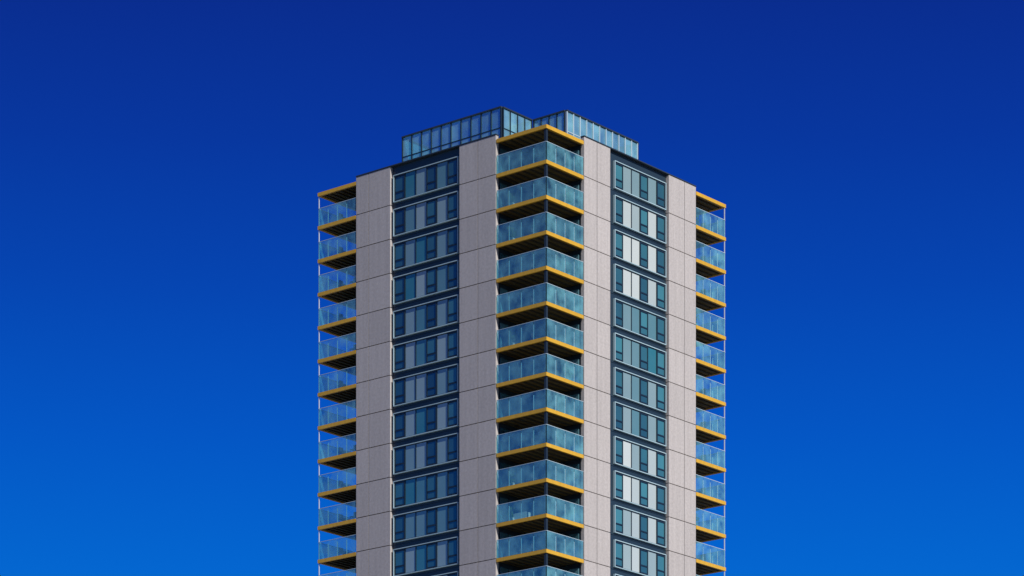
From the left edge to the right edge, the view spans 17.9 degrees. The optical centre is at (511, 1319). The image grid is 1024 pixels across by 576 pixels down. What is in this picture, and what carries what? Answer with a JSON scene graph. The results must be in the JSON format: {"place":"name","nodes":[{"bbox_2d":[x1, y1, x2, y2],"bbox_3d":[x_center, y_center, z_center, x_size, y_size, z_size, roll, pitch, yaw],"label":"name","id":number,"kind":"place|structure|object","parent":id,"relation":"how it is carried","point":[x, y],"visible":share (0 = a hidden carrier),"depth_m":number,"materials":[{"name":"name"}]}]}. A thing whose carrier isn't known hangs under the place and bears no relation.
{"place":"outdoors","nodes":[
{"label":"outdoors","id":0,"kind":"place"},
{"bbox_2d":[0,0,1023,575],"label":"sky","id":1,"kind":"structure","parent":0,"point":[165,165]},
{"bbox_2d":[319,148,724,575],"bbox_3d":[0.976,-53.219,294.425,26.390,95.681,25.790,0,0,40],"label":"balcony posts","id":2,"kind":"object","parent":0,"point":[521,376],"visible":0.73,"depth_m":291.43,"materials":[{"name":"grey metal"}]},
{"bbox_2d":[338,160,706,559],"bbox_3d":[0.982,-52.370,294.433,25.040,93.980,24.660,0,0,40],"label":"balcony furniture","id":3,"kind":"object","parent":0,"point":[703,425],"visible":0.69,"depth_m":279.01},
{"bbox_2d":[393,156,665,575],"bbox_3d":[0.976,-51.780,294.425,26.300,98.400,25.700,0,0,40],"label":"window surrounds","id":4,"kind":"object","parent":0,"point":[614,359],"visible":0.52,"depth_m":284.78,"materials":[{"name":"black metal"}]},
{"bbox_2d":[507,192,699,523],"bbox_3d":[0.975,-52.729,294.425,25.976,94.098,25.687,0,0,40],"label":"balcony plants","id":5,"kind":"object","parent":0,"point":[512,232],"visible":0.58,"depth_m":279.21,"materials":[{"name":"green plant"}]},
{"bbox_2d":[510,202,697,525],"bbox_3d":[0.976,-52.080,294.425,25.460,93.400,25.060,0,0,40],"label":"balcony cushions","id":6,"kind":"object","parent":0,"point":[525,514],"visible":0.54,"depth_m":279.00,"materials":[{"name":"white fabric"}]},
{"bbox_3d":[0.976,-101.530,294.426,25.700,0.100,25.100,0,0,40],"label":"roof","id":7,"kind":"object","parent":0,"visible":0},
{"bbox_2d":[404,114,613,154],"bbox_3d":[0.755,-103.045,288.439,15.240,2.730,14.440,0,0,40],"label":"roof screen glass","id":8,"kind":"object","parent":7,"relation":"on","point":[508,123],"visible":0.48,"depth_m":282.02,"materials":[{"name":"clear glass"}]},
{"label":"ground","id":9,"kind":"structure","parent":0,"visible":0},
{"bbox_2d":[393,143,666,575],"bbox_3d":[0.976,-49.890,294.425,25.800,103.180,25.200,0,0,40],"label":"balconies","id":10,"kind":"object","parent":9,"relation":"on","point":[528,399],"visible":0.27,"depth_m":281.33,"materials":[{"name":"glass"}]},
{"bbox_2d":[323,130,719,573],"bbox_3d":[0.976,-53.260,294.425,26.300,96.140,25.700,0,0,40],"label":"balcony soffits","id":11,"kind":"object","parent":10,"relation":"attached to","point":[561,210],"visible":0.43,"depth_m":280.81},
{"bbox_2d":[318,124,725,575],"bbox_3d":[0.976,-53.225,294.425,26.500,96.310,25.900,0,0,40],"label":"balcony fascias","id":12,"kind":"object","parent":10,"relation":"attached to","point":[546,338],"visible":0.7,"depth_m":279.90,"materials":[{"name":"yellow metal"}]},
{"bbox_2d":[318,111,723,575],"bbox_3d":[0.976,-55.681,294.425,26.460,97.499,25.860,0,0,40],"label":"glass panels","id":13,"kind":"object","parent":12,"relation":"on","point":[572,133],"visible":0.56,"depth_m":284.79,"materials":[{"name":"glass"}]},
{"bbox_2d":[324,130,718,574],"bbox_3d":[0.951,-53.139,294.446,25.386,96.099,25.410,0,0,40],"label":"soffit ribs","id":14,"kind":"object","parent":12,"relation":"attached to","point":[527,256],"visible":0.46,"depth_m":281.18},
{"bbox_2d":[544,128,547,575],"bbox_3d":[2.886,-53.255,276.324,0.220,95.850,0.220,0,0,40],"label":"corner posts","id":15,"kind":"object","parent":12,"relation":"on","point":[546,351],"visible":1,"depth_m":276.22,"materials":[{"name":"metal"}]},
{"bbox_2d":[356,135,695,575],"bbox_3d":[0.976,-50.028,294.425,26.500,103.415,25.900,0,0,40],"label":"facade panels","id":16,"kind":"object","parent":10,"relation":"on","point":[478,360],"visible":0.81,"depth_m":282.48,"materials":[{"name":"beige concrete"}]},
{"bbox_2d":[356,106,695,186],"bbox_3d":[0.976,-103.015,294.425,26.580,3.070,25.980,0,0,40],"label":"parapet caps","id":17,"kind":"object","parent":10,"relation":"on","point":[529,119],"visible":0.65,"depth_m":284.66,"materials":[{"name":"grey metal"}]},
{"bbox_2d":[394,107,664,575],"bbox_3d":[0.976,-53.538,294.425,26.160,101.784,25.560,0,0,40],"label":"window frames","id":18,"kind":"structure","parent":10,"relation":"attached to","point":[501,128],"depth_m":285.42,"materials":[{"name":"grey metal"}]},
{"bbox_2d":[396,160,663,575],"bbox_3d":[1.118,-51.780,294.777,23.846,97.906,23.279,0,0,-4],"label":"opening windows","id":19,"kind":"structure","parent":18,"relation":"attached to","point":[431,376],"depth_m":284.75,"materials":[{"name":"blue glass"}]},
{"bbox_2d":[406,161,655,575],"bbox_3d":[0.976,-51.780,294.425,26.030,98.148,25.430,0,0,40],"label":"window panes","id":20,"kind":"object","parent":18,"relation":"in","point":[421,360],"visible":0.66,"depth_m":285.51,"materials":[{"name":"blue glass"}]},
{"bbox_2d":[393,148,665,575],"bbox_3d":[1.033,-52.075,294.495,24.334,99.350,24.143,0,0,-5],"label":"spandrels","id":21,"kind":"object","parent":10,"relation":"on","point":[455,153],"visible":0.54,"depth_m":285.15,"materials":[{"name":"glass"}]},
{"bbox_2d":[500,148,578,575],"bbox_3d":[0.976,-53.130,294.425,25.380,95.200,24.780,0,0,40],"label":"balcony doors","id":22,"kind":"structure","parent":10,"relation":"in","point":[573,404],"depth_m":280.95,"materials":[{"name":"blue glass"}]}
]}

